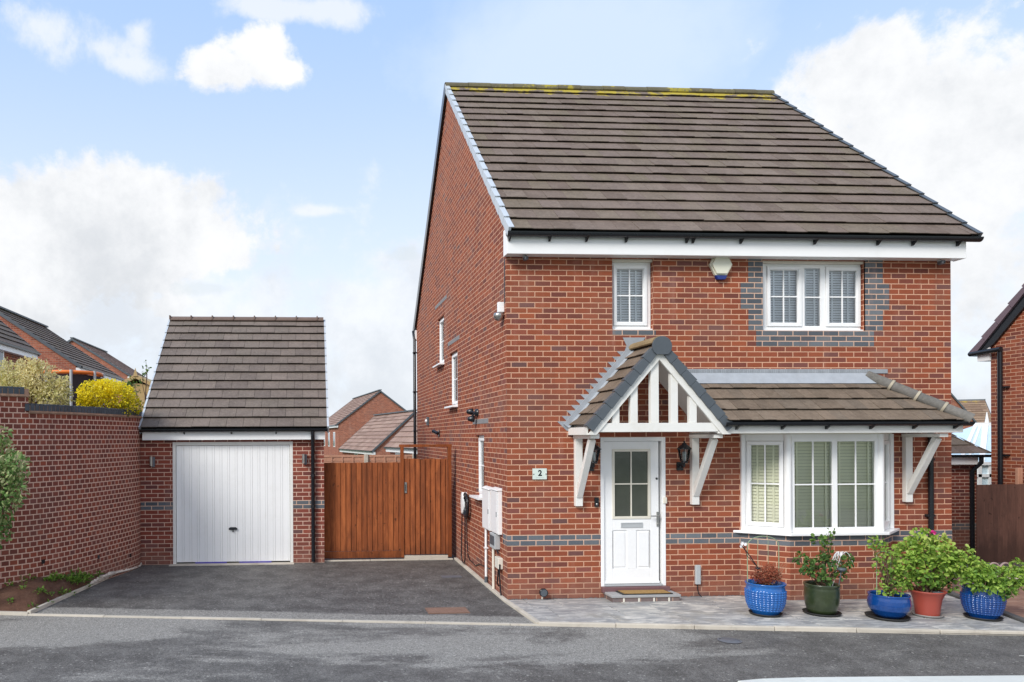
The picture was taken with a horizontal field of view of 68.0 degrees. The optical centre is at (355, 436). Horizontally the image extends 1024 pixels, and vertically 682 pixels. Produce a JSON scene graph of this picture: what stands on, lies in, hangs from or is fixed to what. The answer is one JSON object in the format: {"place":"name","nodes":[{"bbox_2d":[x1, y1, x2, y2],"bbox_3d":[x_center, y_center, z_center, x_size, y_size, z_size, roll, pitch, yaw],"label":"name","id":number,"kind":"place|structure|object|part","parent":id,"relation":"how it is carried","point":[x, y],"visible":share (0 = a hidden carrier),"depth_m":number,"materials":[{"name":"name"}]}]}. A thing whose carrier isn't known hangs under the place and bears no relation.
{"place":"outdoors","nodes":[
{"label":"outdoors","id":0,"kind":"place"},
{"bbox_2d":[0,320,40,388],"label":"brick house","id":1,"kind":"structure","parent":0,"point":[14,347],"depth_m":24.02,"materials":[{"name":"tile"}]},
{"bbox_2d":[0,351,3,372],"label":"window","id":2,"kind":"structure","parent":1,"relation":"in","point":[1,352],"depth_m":22.88,"materials":[{"name":"white plastic"}]},
{"bbox_2d":[0,573,105,611],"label":"soil bed","id":3,"kind":"object","parent":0,"point":[25,597],"visible":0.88,"depth_m":10.04,"materials":[{"name":"brown soil"}]},
{"bbox_2d":[0,426,31,548],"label":"leafy shrub","id":4,"kind":"object","parent":3,"relation":"on","point":[9,468],"visible":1,"depth_m":9.33,"materials":[{"name":"green plant"}]},
{"bbox_2d":[4,567,103,607],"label":"weeds","id":5,"kind":"object","parent":3,"relation":"on","point":[78,576],"visible":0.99,"depth_m":10.62,"materials":[{"name":"green plant"}]},
{"bbox_2d":[86,562,141,586],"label":"pebbles","id":6,"kind":"object","parent":3,"relation":"on","point":[105,576],"visible":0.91,"depth_m":11.85,"materials":[{"name":"grey gravel"}]},
{"bbox_2d":[35,554,533,623],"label":"driveway","id":7,"kind":"structure","parent":0,"point":[407,590],"depth_m":10.73,"materials":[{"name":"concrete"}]},
{"bbox_2d":[169,562,293,565],"bbox_3d":[-2.205,2.307,13.212,2.221,0.066,0.220,0,0,-3],"label":"garage threshold","id":8,"kind":"object","parent":7,"relation":"on","point":[216,564],"visible":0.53,"depth_m":13.15,"materials":[{"name":"concrete"}]},
{"bbox_2d":[27,558,538,623],"bbox_3d":[-1.109,2.267,11.068,6.432,0.077,4.781,0,0,-3],"label":"edging stone","id":9,"kind":"object","parent":7,"relation":"on","point":[534,620],"visible":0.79,"depth_m":10.75,"materials":[{"name":"concrete"}]},
{"bbox_2d":[324,462,400,558],"bbox_3d":[0.136,1.353,13.615,1.425,1.767,0.034,0,0,-3],"label":"timber fence","id":10,"kind":"object","parent":7,"relation":"on","point":[362,510],"visible":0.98,"depth_m":13.61,"materials":[{"name":"brown wood"}]},
{"bbox_2d":[404,555,447,558],"bbox_3d":[1.317,2.256,13.697,0.821,0.117,0.070,0,0,-3],"label":"gate threshold","id":11,"kind":"object","parent":7,"relation":"on","point":[422,556],"visible":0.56,"depth_m":13.66,"materials":[{"name":"concrete"}]},
{"bbox_2d":[399,444,451,557],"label":"garden gate","id":12,"kind":"structure","parent":11,"relation":"on","point":[426,506],"depth_m":13.66,"materials":[{"name":"wood"}]},
{"bbox_2d":[425,607,469,613],"bbox_3d":[1.201,2.272,9.609,0.540,0.026,0.320,0,0,-3],"label":"drain cover","id":13,"kind":"object","parent":7,"relation":"on","point":[448,610],"visible":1,"depth_m":9.58,"materials":[{"name":"brown metal"}]},
{"bbox_2d":[441,575,461,577],"bbox_3d":[1.562,2.267,11.952,0.320,0.012,0.160,0,0,-3],"label":"access cover","id":14,"kind":"object","parent":7,"relation":"on","point":[448,576],"visible":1,"depth_m":11.93,"materials":[{"name":"grey metal"}]},
{"bbox_2d":[0,615,1023,681],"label":"road","id":15,"kind":"structure","parent":0,"point":[66,649],"depth_m":7.75,"materials":[{"name":"grey asphalt"}]},
{"bbox_2d":[0,611,538,625],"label":"kerb","id":16,"kind":"structure","parent":15,"relation":"on","point":[20,613],"depth_m":9.20,"materials":[{"name":"concrete"}]},
{"bbox_2d":[717,637,741,642],"bbox_3d":[4.156,2.259,8.169,0.250,0.004,0.250,0,0,-3],"label":"stopcock cover","id":17,"kind":"object","parent":15,"relation":"on","point":[727,640],"visible":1,"depth_m":8.16,"materials":[{"name":"grey metal"}]},
{"bbox_2d":[738,675,1023,681],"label":"kerb","id":18,"kind":"structure","parent":15,"relation":"on","point":[1011,678],"depth_m":6.77,"materials":[{"name":"concrete"}]},
{"bbox_2d":[0,0,1023,416],"label":"sky","id":19,"kind":"structure","parent":0,"point":[159,159],"materials":[{"name":"blue"}]},
{"bbox_2d":[509,593,1023,630],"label":"patio","id":20,"kind":"structure","parent":0,"point":[720,610],"depth_m":9.26,"materials":[{"name":"stone"}]},
{"bbox_2d":[604,590,680,601],"bbox_3d":[3.943,2.198,10.136,0.963,0.110,0.309,0,0,-3],"label":"door step","id":21,"kind":"object","parent":20,"relation":"on","point":[619,597],"depth_m":10.00,"materials":[{"name":"grey brick"}]},
{"bbox_2d":[616,590,672,594],"bbox_3d":[3.967,2.131,10.110,0.713,0.020,0.215,0,0,-3],"label":"doormat","id":22,"kind":"object","parent":21,"relation":"on","point":[633,592],"visible":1,"depth_m":10.04,"materials":[{"name":"brown fabric"}]},
{"bbox_2d":[748,609,782,617],"bbox_3d":[5.155,2.214,9.248,0.380,0.030,0.380,0,0,-3],"label":"plant saucer","id":23,"kind":"object","parent":20,"relation":"on","point":[769,616],"visible":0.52,"depth_m":9.12,"materials":[{"name":"black plastic"}]},
{"bbox_2d":[744,562,788,615],"bbox_3d":[5.170,1.891,9.249,0.504,0.649,0.472,0,0,-3],"label":"potted plant","id":24,"kind":"object","parent":23,"relation":"on","point":[766,594],"visible":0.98,"depth_m":9.13,"materials":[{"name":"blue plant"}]},
{"bbox_2d":[740,542,760,583],"bbox_3d":[4.953,1.577,9.236,0.268,0.526,0.064,0,0,-3],"label":"solar flower stake","id":25,"kind":"object","parent":24,"relation":"in","point":[752,560],"visible":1,"depth_m":9.23,"materials":[{"name":"white plastic"}]},
{"bbox_2d":[747,536,778,581],"bbox_3d":[5.171,1.625,9.329,0.421,0.745,0.011,0,0,-3],"label":"plant hoop","id":26,"kind":"object","parent":24,"relation":"in","point":[757,550],"visible":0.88,"depth_m":9.32,"materials":[{"name":"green metal"}]},
{"bbox_2d":[802,608,841,616],"bbox_3d":[5.875,2.211,9.268,0.428,0.030,0.428,0,0,-3],"label":"plant saucer","id":27,"kind":"object","parent":20,"relation":"on","point":[837,614],"visible":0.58,"depth_m":9.16,"materials":[{"name":"black plastic"}]},
{"bbox_2d":[792,528,854,614],"bbox_3d":[5.911,1.679,9.271,0.826,1.067,0.403,0,0,-3],"label":"potted plant","id":28,"kind":"object","parent":27,"relation":"on","point":[821,595],"visible":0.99,"depth_m":9.21,"materials":[{"name":"green plant"}]},
{"bbox_2d":[864,611,910,621],"bbox_3d":[6.550,2.208,9.057,0.470,0.030,0.470,0,0,-3],"label":"plant saucer","id":29,"kind":"object","parent":20,"relation":"on","point":[870,614],"visible":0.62,"depth_m":8.98,"materials":[{"name":"black plastic"}]},
{"bbox_2d":[866,535,911,618],"bbox_3d":[6.571,1.707,9.063,0.448,1.004,0.459,0,0,38],"label":"potted plant","id":30,"kind":"object","parent":29,"relation":"on","point":[887,601],"visible":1,"depth_m":9.01,"materials":[{"name":"green plant"}]},
{"bbox_2d":[876,551,890,594],"bbox_3d":[6.518,1.700,9.076,0.191,0.584,0.011,0,0,-3],"label":"plant hoop","id":31,"kind":"object","parent":30,"relation":"on","point":[876,568],"visible":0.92,"depth_m":9.07,"materials":[{"name":"green metal"}]},
{"bbox_2d":[887,527,966,615],"bbox_3d":[7.104,1.657,9.155,0.986,1.101,0.499,0,0,-3],"label":"potted plant","id":32,"kind":"object","parent":20,"relation":"on","point":[927,601],"visible":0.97,"depth_m":9.07,"materials":[{"name":"green plant"}]},
{"bbox_2d":[910,610,944,618],"bbox_3d":[7.110,2.205,9.146,0.336,0.030,0.336,0,0,-3],"label":"plant saucer","id":33,"kind":"object","parent":20,"relation":"on","point":[934,617],"visible":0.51,"depth_m":9.04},
{"bbox_2d":[963,612,1003,621],"bbox_3d":[7.683,2.203,9.007,0.383,0.030,0.383,0,0,-3],"label":"plant saucer","id":34,"kind":"object","parent":20,"relation":"on","point":[965,614],"visible":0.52,"depth_m":8.90,"materials":[{"name":"black plastic"}]},
{"bbox_2d":[953,544,1023,619],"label":"potted plant","id":35,"kind":"object","parent":34,"relation":"on","point":[982,594],"visible":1,"depth_m":8.90,"materials":[{"name":"green plant"}]},
{"bbox_2d":[837,567,846,584],"bbox_3d":[6.067,1.747,9.180,0.110,0.236,0.110,0,0,-3],"label":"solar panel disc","id":36,"kind":"object","parent":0,"point":[841,569],"visible":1,"depth_m":9.16,"materials":[{"name":"grey plastic"}]},
{"bbox_2d":[830,552,854,585],"bbox_3d":[6.109,1.670,9.282,0.332,0.453,0.096,0,0,-7],"label":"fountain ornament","id":37,"kind":"object","parent":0,"point":[840,554],"visible":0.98,"depth_m":9.27,"materials":[{"name":"white"}]},
{"bbox_2d":[952,577,1023,616],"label":"block paving","id":38,"kind":"structure","parent":0,"point":[1015,605],"depth_m":9.92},
{"bbox_2d":[954,555,1022,575],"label":"neighbour drive","id":39,"kind":"structure","parent":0,"point":[1016,564],"depth_m":14.05,"materials":[{"name":"concrete"}]},
{"bbox_2d":[951,433,990,555],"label":"side garage","id":40,"kind":"structure","parent":39,"relation":"on","point":[964,468],"depth_m":16.32,"materials":[{"name":"red brick"}]},
{"bbox_2d":[968,284,1023,483],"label":"neighbour house","id":41,"kind":"structure","parent":39,"relation":"on","point":[999,345],"depth_m":15.13,"materials":[{"name":"red brick"}]},
{"bbox_2d":[990,562,1008,566],"bbox_3d":[10.548,2.150,12.046,0.445,0.207,0.032,0,0,-3],"label":"hoop edging","id":42,"kind":"object","parent":39,"relation":"on","point":[1001,564],"visible":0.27,"depth_m":12.04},
{"bbox_2d":[976,484,1023,562],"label":"timber fence","id":43,"kind":"object","parent":39,"relation":"on","point":[999,523],"visible":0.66,"depth_m":14.52,"materials":[{"name":"brown wood"}]},
{"bbox_2d":[1015,468,1022,483],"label":"timber post","id":44,"kind":"object","parent":39,"relation":"on","point":[1018,475],"visible":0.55,"depth_m":14.61,"materials":[{"name":"brown wood"}]},
{"bbox_3d":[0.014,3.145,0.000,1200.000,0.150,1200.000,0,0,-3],"label":"ground","id":45,"kind":"structure","parent":0,"visible":0},
{"bbox_2d":[0,306,123,406],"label":"brick house","id":46,"kind":"structure","parent":45,"relation":"on","point":[53,348],"depth_m":31.27,"materials":[{"name":"tile"}]},
{"bbox_2d":[0,386,141,588],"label":"garden wall","id":47,"kind":"structure","parent":45,"relation":"on","point":[81,508],"depth_m":11.01,"materials":[{"name":"brick"}]},
{"bbox_2d":[67,337,145,405],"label":"brick house","id":48,"kind":"structure","parent":45,"relation":"on","point":[112,363],"depth_m":49.17,"materials":[{"name":"brown tile"}]},
{"bbox_2d":[324,389,405,454],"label":"brick house","id":49,"kind":"structure","parent":45,"relation":"on","point":[351,418],"depth_m":62.24,"materials":[{"name":"red brick"}]},
{"bbox_2d":[333,432,334,446],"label":"window","id":50,"kind":"structure","parent":49,"relation":"in","point":[333,432],"depth_m":64.10,"materials":[{"name":"white plastic"}]},
{"bbox_2d":[338,410,416,454],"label":"brick house","id":51,"kind":"structure","parent":45,"relation":"on","point":[374,435],"depth_m":47.16,"materials":[{"name":"brown tile"}]},
{"bbox_2d":[384,413,416,454],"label":"brick house","id":52,"kind":"structure","parent":45,"relation":"on","point":[404,435],"depth_m":34.45,"materials":[{"name":"brown tile"}]},
{"bbox_2d":[951,393,977,428],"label":"brick house","id":53,"kind":"structure","parent":45,"relation":"on","point":[955,402],"depth_m":47.36,"materials":[{"name":"brown brick"}]},
{"bbox_2d":[951,412,990,484],"bbox_3d":[17.268,0.991,21.021,2.788,3.407,3.080,0,0,-3],"label":"conservatory","id":54,"kind":"object","parent":45,"relation":"on","point":[978,434],"visible":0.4,"depth_m":20.35,"materials":[{"name":"white plastic"}]},
{"bbox_2d":[959,399,990,422],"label":"brick house","id":55,"kind":"structure","parent":45,"relation":"on","point":[979,408],"depth_m":62.74,"materials":[{"name":"brown tile"}]},
{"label":"raised garden","id":56,"kind":"structure","parent":0,"visible":0},
{"bbox_2d":[0,356,74,404],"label":"variegated shrub","id":57,"kind":"object","parent":56,"relation":"on","point":[38,388],"visible":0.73,"depth_m":11.18,"materials":[{"name":"beige plant"}]},
{"bbox_2d":[36,369,104,406],"bbox_3d":[-6.901,-0.584,17.836,1.628,1.969,1.628,0,0,-3],"label":"trampoline","id":58,"kind":"object","parent":56,"relation":"on","point":[76,378],"visible":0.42,"depth_m":17.24,"materials":[{"name":"orange plastic"}]},
{"bbox_2d":[74,378,143,416],"bbox_3d":[-4.180,-0.615,12.527,1.042,0.781,0.905,0,0,-3],"label":"golden shrub","id":59,"kind":"object","parent":56,"relation":"on","point":[100,388],"visible":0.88,"depth_m":12.35,"materials":[{"name":"yellow plant"}]},
{"bbox_2d":[119,368,150,411],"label":"garden shed","id":60,"kind":"structure","parent":56,"relation":"on","point":[141,396],"depth_m":19.69,"materials":[{"name":"beige wood"}]},
{"label":"patio base","id":61,"kind":"structure","parent":0,"visible":0},
{"bbox_2d":[539,588,547,598],"bbox_3d":[2.586,2.175,10.140,0.120,0.193,0.104,0,0,-3],"label":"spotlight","id":62,"kind":"object","parent":61,"relation":"on","point":[543,592],"visible":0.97,"depth_m":10.10,"materials":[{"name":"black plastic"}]},
{"bbox_2d":[412,82,983,599],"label":"detached house","id":63,"kind":"structure","parent":61,"relation":"on","point":[788,380],"depth_m":10.37,"materials":[{"name":"red brick"}]},
{"bbox_2d":[432,429,439,435],"bbox_3d":[1.716,-0.089,15.590,0.102,0.149,0.218,0,0,-26],"label":"security camera","id":64,"kind":"object","parent":63,"relation":"attached to","point":[436,432],"visible":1,"depth_m":15.53,"materials":[{"name":"black plastic"}]},
{"bbox_2d":[433,317,443,367],"bbox_3d":[1.796,-1.983,15.339,0.242,1.020,0.800,0,0,-3],"label":"window","id":65,"kind":"structure","parent":63,"relation":"in","point":[441,322],"depth_m":15.62,"materials":[{"name":"white plastic"}]},
{"bbox_2d":[444,352,457,408],"bbox_3d":[1.880,-1.083,13.981,0.242,1.060,0.800,0,0,-3],"label":"window","id":66,"kind":"structure","parent":63,"relation":"in","point":[455,403],"depth_m":14.27,"materials":[{"name":"white plastic"}]},
{"bbox_2d":[461,492,468,563],"bbox_3d":[1.907,1.583,12.744,0.090,1.272,0.668,0,0,-3],"label":"car charger","id":67,"kind":"object","parent":63,"relation":"attached to","point":[464,505],"visible":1,"depth_m":12.74,"materials":[{"name":"white plastic"}]},
{"bbox_2d":[466,408,478,421],"bbox_3d":[1.909,-0.356,12.016,0.160,0.227,0.267,0,0,-3],"label":"floodlight","id":68,"kind":"object","parent":63,"relation":"attached to","point":[472,413],"visible":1,"depth_m":11.98,"materials":[{"name":"black plastic"}]},
{"bbox_2d":[469,436,483,499],"bbox_3d":[2.005,0.481,11.815,0.220,1.010,0.620,0,0,-3],"label":"window","id":69,"kind":"structure","parent":63,"relation":"in","point":[481,438],"depth_m":12.01,"materials":[{"name":"white plastic"}]},
{"bbox_2d":[484,529,487,576],"bbox_3d":[2.010,1.741,11.308,0.059,0.800,0.060,0,0,-3],"label":"waste pipe","id":70,"kind":"object","parent":63,"relation":"attached to","point":[485,547],"visible":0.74,"depth_m":11.29,"materials":[{"name":"white plastic"}]},
{"bbox_2d":[481,486,492,530],"bbox_3d":[2.004,1.075,11.157,0.084,0.647,0.461,0,0,-3],"label":"meter cabinet","id":71,"kind":"object","parent":63,"relation":"attached to","point":[486,507],"visible":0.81,"depth_m":11.08,"materials":[{"name":"white plastic"}]},
{"bbox_3d":[1.977,1.093,11.155,0.011,0.586,0.417,0,0,-3],"label":"cabinet door","id":72,"kind":"part","parent":71,"relation":"part of","materials":[{"name":"white plastic"}]},
{"bbox_2d":[492,548,494,588],"bbox_3d":[2.038,1.881,10.853,0.038,0.720,0.040,0,0,-3],"label":"waste pipe","id":73,"kind":"object","parent":63,"relation":"attached to","point":[493,568],"visible":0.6,"depth_m":10.84,"materials":[{"name":"beige plastic"}]},
{"bbox_2d":[490,532,499,548],"bbox_3d":[2.031,1.509,10.722,0.085,0.214,0.305,0,0,-3],"label":"isolator box","id":74,"kind":"object","parent":63,"relation":"attached to","point":[494,540],"visible":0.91,"depth_m":10.58,"materials":[{"name":"grey plastic"}]},
{"bbox_2d":[490,534,493,545],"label":"box window","id":75,"kind":"structure","parent":74,"relation":"in","point":[491,537],"depth_m":10.70,"materials":[{"name":"grey plastic"}]},
{"bbox_2d":[490,487,501,534],"bbox_3d":[2.034,1.060,10.640,0.084,0.659,0.398,0,0,-3],"label":"meter cabinet","id":76,"kind":"object","parent":63,"relation":"attached to","point":[496,510],"visible":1,"depth_m":10.48,"materials":[{"name":"white plastic"}]},
{"bbox_3d":[2.008,1.079,10.638,0.011,0.598,0.354,0,0,-3],"label":"cabinet door","id":77,"kind":"part","parent":76,"relation":"part of","materials":[{"name":"white plastic"}]},
{"bbox_2d":[494,302,503,320],"bbox_3d":[2.010,-1.755,10.310,0.146,0.265,0.144,0,0,-3],"label":"motion sensor","id":78,"kind":"object","parent":63,"relation":"attached to","point":[498,315],"visible":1,"depth_m":10.28,"materials":[{"name":"white plastic"}]},
{"bbox_2d":[495,556,502,568],"bbox_3d":[2.052,1.795,10.515,0.069,0.156,0.201,0,0,-3],"label":"junction box","id":79,"kind":"object","parent":63,"relation":"attached to","point":[498,560],"visible":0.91,"depth_m":10.42,"materials":[{"name":"beige plastic"}]},
{"bbox_2d":[496,550,501,595],"bbox_3d":[2.046,1.953,10.470,0.050,0.681,0.241,0,0,1],"label":"black cable","id":80,"kind":"object","parent":79,"relation":"hanging from","point":[498,575],"visible":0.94,"depth_m":10.41,"materials":[{"name":"plastic"}]},
{"bbox_2d":[504,259,504,303],"bbox_3d":[2.075,-2.169,10.247,0.012,0.620,0.022,0,0,-3],"label":"alarm cable","id":81,"kind":"object","parent":63,"relation":"attached to","point":[504,281],"visible":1,"depth_m":10.24,"materials":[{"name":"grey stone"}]},
{"bbox_2d":[532,468,546,478],"bbox_3d":[2.553,0.510,10.194,0.200,0.150,0.030,0,0,-3],"label":"number plaque","id":82,"kind":"object","parent":63,"relation":"attached to","point":[539,473],"visible":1,"depth_m":10.19,"materials":[{"name":"white glass"}]},
{"bbox_2d":[589,444,600,470],"bbox_3d":[3.276,0.264,10.133,0.224,0.417,0.236,0,0,-3],"label":"wall lantern","id":83,"kind":"object","parent":63,"relation":"attached to","point":[595,457],"depth_m":10.10,"materials":[{"name":"black plastic"}]},
{"bbox_2d":[594,497,598,506],"bbox_3d":[3.360,0.905,10.240,0.060,0.132,0.033,0,0,-3],"label":"doorbell","id":84,"kind":"object","parent":63,"relation":"attached to","point":[596,501],"visible":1,"depth_m":10.23,"materials":[{"name":"black plastic"}]},
{"bbox_2d":[612,263,652,329],"bbox_3d":[3.894,-1.972,10.450,0.640,0.970,0.250,0,0,-3],"label":"window","id":85,"kind":"structure","parent":63,"relation":"in","point":[630,281],"depth_m":10.39,"materials":[{"name":"white plastic"}]},
{"bbox_2d":[600,437,665,586],"bbox_3d":[3.884,1.043,10.320,0.930,2.080,0.157,0,0,-3],"label":"front door","id":86,"kind":"structure","parent":63,"relation":"in","point":[632,469],"depth_m":10.31,"materials":[{"name":"white plastic"}]},
{"bbox_2d":[676,441,691,469],"bbox_3d":[4.555,0.258,10.209,0.224,0.417,0.236,0,0,-3],"label":"wall lantern","id":87,"kind":"object","parent":63,"relation":"attached to","point":[681,464],"depth_m":10.18,"materials":[{"name":"black plastic"}]},
{"bbox_2d":[695,565,701,596],"bbox_3d":[4.808,2.019,10.310,0.081,0.448,0.064,0,0,-3],"label":"cable junction","id":88,"kind":"object","parent":63,"relation":"attached to","point":[697,574],"visible":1,"depth_m":10.30,"materials":[{"name":"grey plastic"}]},
{"bbox_2d":[708,257,731,279],"bbox_3d":[5.130,-2.386,10.322,0.326,0.360,0.080,0,0,-3],"label":"alarm box","id":89,"kind":"object","parent":63,"relation":"attached to","point":[720,267],"visible":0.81,"depth_m":10.29,"materials":[{"name":"white plastic"}]},
{"bbox_2d":[745,434,783,531],"bbox_3d":[5.755,0.636,10.317,0.560,1.343,0.497,0,0,-3],"label":"window","id":90,"kind":"structure","parent":63,"relation":"in","point":[764,454],"depth_m":10.28,"materials":[{"name":"white plastic"}]},
{"bbox_2d":[763,264,862,330],"bbox_3d":[6.549,-1.984,10.608,1.610,0.970,0.250,0,0,-3],"label":"window","id":91,"kind":"structure","parent":63,"relation":"in","point":[796,297],"depth_m":10.57,"materials":[{"name":"white plastic"}]},
{"bbox_2d":[783,434,877,531],"bbox_3d":[6.583,0.633,10.208,1.284,1.343,0.200,0,0,-3],"label":"window","id":92,"kind":"structure","parent":63,"relation":"in","point":[831,477],"depth_m":10.16,"materials":[{"name":"white plastic"}]},
{"bbox_2d":[863,434,889,528],"bbox_3d":[7.373,0.629,10.410,0.533,1.343,0.492,0,0,-3],"label":"window","id":93,"kind":"structure","parent":63,"relation":"in","point":[886,436],"depth_m":10.45,"materials":[{"name":"white plastic"}]},
{"bbox_2d":[937,260,945,264],"bbox_3d":[8.313,-2.480,10.440,0.070,0.069,0.108,0,0,-3],"label":"security camera","id":94,"kind":"object","parent":63,"relation":"attached to","point":[940,262],"visible":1,"depth_m":10.43,"materials":[{"name":"grey plastic"}]},
{"bbox_2d":[508,592,909,599],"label":"wall base gravel","id":95,"kind":"structure","parent":61,"relation":"on","point":[603,597],"depth_m":10.22,"materials":[{"name":"grey gravel"}]},
{"bbox_2d":[539,621,1023,635],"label":"patio edging","id":96,"kind":"object","parent":61,"relation":"on","point":[780,628],"visible":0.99,"depth_m":8.58,"materials":[{"name":"concrete"}]},
{"bbox_2d":[945,590,1023,622],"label":"dark kerb","id":97,"kind":"structure","parent":61,"relation":"on","point":[1005,613],"depth_m":9.09,"materials":[{"name":"concrete"}]},
{"label":"back yard","id":98,"kind":"structure","parent":0,"visible":0},
{"bbox_2d":[138,315,328,564],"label":"garage","id":99,"kind":"structure","parent":98,"relation":"on","point":[233,426],"depth_m":13.33,"materials":[{"name":"red brick"}]},
{"bbox_2d":[149,456,154,466],"bbox_3d":[-3.616,0.442,13.128,0.072,0.190,0.117,0,0,22],"label":"wall light","id":100,"kind":"object","parent":99,"relation":"attached to","point":[151,461],"visible":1,"depth_m":13.10,"materials":[{"name":"metal"}]},
{"bbox_2d":[173,442,292,563],"bbox_3d":[-2.201,1.183,13.305,2.151,2.193,0.095,0,0,-3],"label":"garage door","id":101,"kind":"structure","parent":99,"relation":"in","point":[233,501],"depth_m":13.29,"materials":[{"name":"white plastic"}]},
{"bbox_2d":[302,454,306,463],"bbox_3d":[-0.911,0.401,13.289,0.072,0.190,0.117,0,0,22],"label":"wall light","id":102,"kind":"object","parent":99,"relation":"attached to","point":[304,458],"visible":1,"depth_m":13.24,"materials":[{"name":"metal"}]},
{"bbox_2d":[324,454,413,462],"bbox_3d":[1.324,1.534,22.102,4.940,2.061,0.090,0,0,-3],"label":"fence run","id":103,"kind":"object","parent":98,"relation":"on","point":[364,458],"visible":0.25,"depth_m":22.04,"materials":[{"name":"wood"}]}
]}

